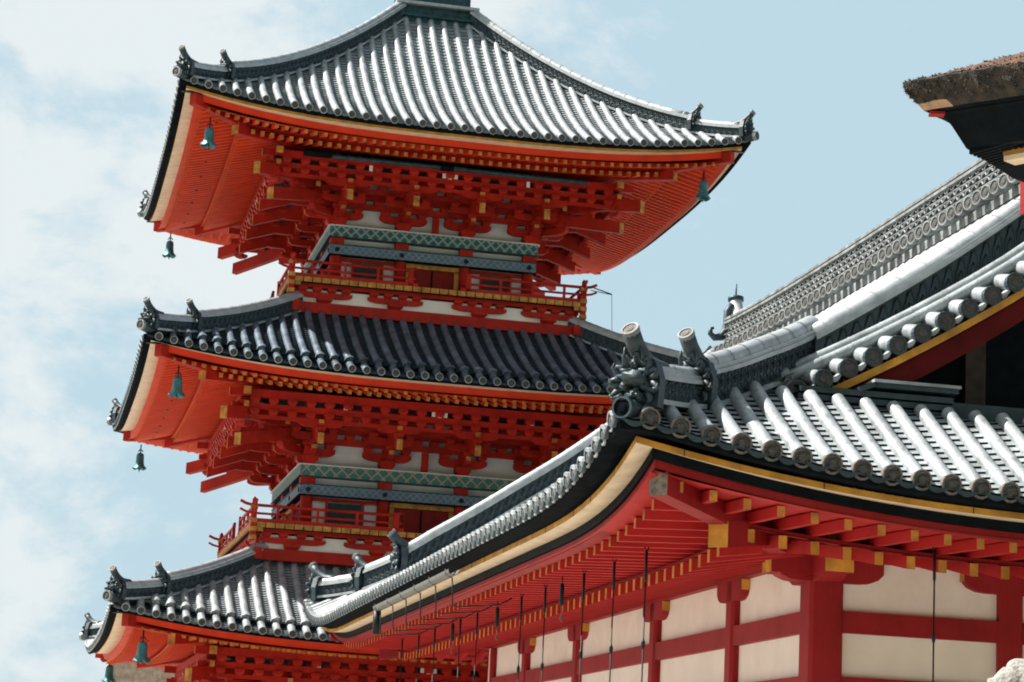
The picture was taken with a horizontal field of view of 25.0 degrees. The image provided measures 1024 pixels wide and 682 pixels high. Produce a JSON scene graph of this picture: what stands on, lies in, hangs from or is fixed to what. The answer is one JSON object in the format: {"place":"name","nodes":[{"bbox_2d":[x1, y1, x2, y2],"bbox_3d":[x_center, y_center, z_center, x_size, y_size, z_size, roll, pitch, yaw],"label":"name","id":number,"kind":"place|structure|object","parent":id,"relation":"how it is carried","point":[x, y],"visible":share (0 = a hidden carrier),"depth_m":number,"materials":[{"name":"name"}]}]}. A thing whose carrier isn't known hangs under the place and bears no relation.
{"place":"outdoors","nodes":[
{"label":"outdoors","id":0,"kind":"place"},
{"bbox_2d":[106,662,174,681],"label":"rock","id":1,"kind":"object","parent":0,"point":[126,672],"depth_m":74.15,"materials":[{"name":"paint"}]},
{"bbox_2d":[0,0,1023,681],"label":"sky","id":2,"kind":"structure","parent":0,"point":[88,87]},
{"bbox_2d":[641,547,648,681],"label":"hanging rod","id":3,"kind":"object","parent":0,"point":[645,580],"visible":1,"depth_m":22.37,"materials":[{"name":"metal"}]},
{"label":"ground","id":4,"kind":"structure","parent":0,"visible":0},
{"bbox_2d":[79,0,758,681],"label":"pagoda","id":5,"kind":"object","parent":4,"relation":"on","point":[423,192],"visible":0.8,"depth_m":50.41,"materials":[{"name":"red paint"}]},
{"bbox_2d":[102,663,115,681],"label":"wind bell","id":6,"kind":"object","parent":5,"relation":"hanging from","point":[109,675],"visible":0.88,"depth_m":56.97,"materials":[{"name":"metal"}]},
{"bbox_2d":[132,444,146,470],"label":"wind bell","id":7,"kind":"object","parent":5,"relation":"hanging from","point":[139,464],"visible":1,"depth_m":57.78,"materials":[{"name":"metal"}]},
{"bbox_2d":[132,630,149,665],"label":"wind bell","id":8,"kind":"object","parent":5,"relation":"hanging from","point":[141,655],"visible":1,"depth_m":45.39,"materials":[{"name":"metal"}]},
{"bbox_2d":[162,232,175,258],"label":"wind bell","id":9,"kind":"object","parent":5,"relation":"hanging from","point":[169,251],"visible":1,"depth_m":58.62,"materials":[{"name":"metal"}]},
{"bbox_2d":[168,366,185,399],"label":"wind bell","id":10,"kind":"object","parent":5,"relation":"hanging from","point":[176,391],"visible":1,"depth_m":46.80,"materials":[{"name":"metal"}]},
{"bbox_2d":[200,117,216,149],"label":"wind bell","id":11,"kind":"object","parent":5,"relation":"hanging from","point":[208,142],"visible":1,"depth_m":48.16,"materials":[{"name":"metal"}]},
{"bbox_2d":[695,171,710,202],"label":"wind bell","id":12,"kind":"object","parent":5,"relation":"hanging from","point":[702,195],"visible":1,"depth_m":50.39,"materials":[{"name":"metal"}]},
{"bbox_2d":[303,158,1023,681],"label":"temple hall","id":13,"kind":"structure","parent":4,"relation":"on","point":[801,476],"depth_m":23.56,"materials":[{"name":"red wood"}]},
{"bbox_2d":[400,638,403,680],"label":"hanging rod","id":14,"kind":"object","parent":13,"relation":"hanging from","point":[401,655],"visible":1,"depth_m":37.09,"materials":[{"name":"metal"}]},
{"bbox_2d":[416,632,420,681],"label":"hanging rod","id":15,"kind":"object","parent":13,"relation":"hanging from","point":[417,654],"visible":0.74,"depth_m":35.49,"materials":[{"name":"metal"}]},
{"bbox_2d":[432,626,436,681],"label":"hanging rod","id":16,"kind":"object","parent":13,"relation":"hanging from","point":[433,650],"visible":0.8,"depth_m":34.08,"materials":[{"name":"metal"}]},
{"bbox_2d":[450,619,454,652],"bbox_3d":[-0.844,4.167,32.673,0.052,0.507,0.051,-5,-14,35],"label":"hanging socket","id":17,"kind":"object","parent":13,"relation":"hanging from","point":[452,632],"visible":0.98,"depth_m":32.66,"materials":[{"name":"metal"}]},
{"bbox_2d":[456,616,462,681],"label":"hanging rod","id":18,"kind":"object","parent":13,"relation":"hanging from","point":[460,622],"visible":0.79,"depth_m":32.07,"materials":[{"name":"metal"}]},
{"bbox_2d":[473,610,479,681],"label":"hanging rod","id":19,"kind":"object","parent":13,"relation":"hanging from","point":[474,675],"visible":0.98,"depth_m":30.84,"materials":[{"name":"metal"}]},
{"bbox_2d":[495,601,499,639],"bbox_3d":[-0.193,3.579,29.564,0.051,0.507,0.052,-4,-13,32],"label":"hanging socket","id":20,"kind":"object","parent":13,"relation":"hanging from","point":[497,609],"visible":0.97,"depth_m":29.55,"materials":[{"name":"metal"}]},
{"bbox_2d":[517,593,523,681],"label":"hanging rod","id":21,"kind":"object","parent":13,"relation":"hanging from","point":[521,605],"visible":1,"depth_m":28.07,"materials":[{"name":"metal"}]},
{"bbox_2d":[540,584,547,681],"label":"hanging rod","id":22,"kind":"object","parent":13,"relation":"hanging from","point":[544,611],"visible":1,"depth_m":26.77,"materials":[{"name":"metal"}]},
{"bbox_2d":[559,577,563,621],"bbox_3d":[0.557,2.903,25.984,0.052,0.507,0.051,-5,-14,35],"label":"hanging socket","id":23,"kind":"object","parent":13,"relation":"hanging from","point":[561,598],"visible":1,"depth_m":25.97,"materials":[{"name":"metal"}]},
{"bbox_2d":[579,570,585,681],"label":"hanging rod","id":24,"kind":"object","parent":13,"relation":"hanging from","point":[583,596],"visible":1,"depth_m":24.90,"materials":[{"name":"metal"}]},
{"bbox_2d":[609,559,616,681],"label":"hanging rod","id":25,"kind":"object","parent":13,"relation":"hanging from","point":[613,589],"visible":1,"depth_m":23.61,"materials":[{"name":"metal"}]},
{"bbox_2d":[932,547,936,681],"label":"hanging rod","id":26,"kind":"object","parent":13,"relation":"hanging from","point":[934,580],"visible":1,"depth_m":21.73,"materials":[{"name":"metal"}]},
{"bbox_2d":[903,52,1023,214],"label":"bark roofed gate","id":27,"kind":"structure","parent":4,"relation":"on","point":[979,107],"depth_m":12.34,"materials":[{"name":"black wood"}]},
{"bbox_2d":[987,658,1023,681],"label":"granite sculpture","id":28,"kind":"object","parent":4,"relation":"on","point":[1012,670],"visible":1,"depth_m":14.27,"materials":[{"name":"white stone"}]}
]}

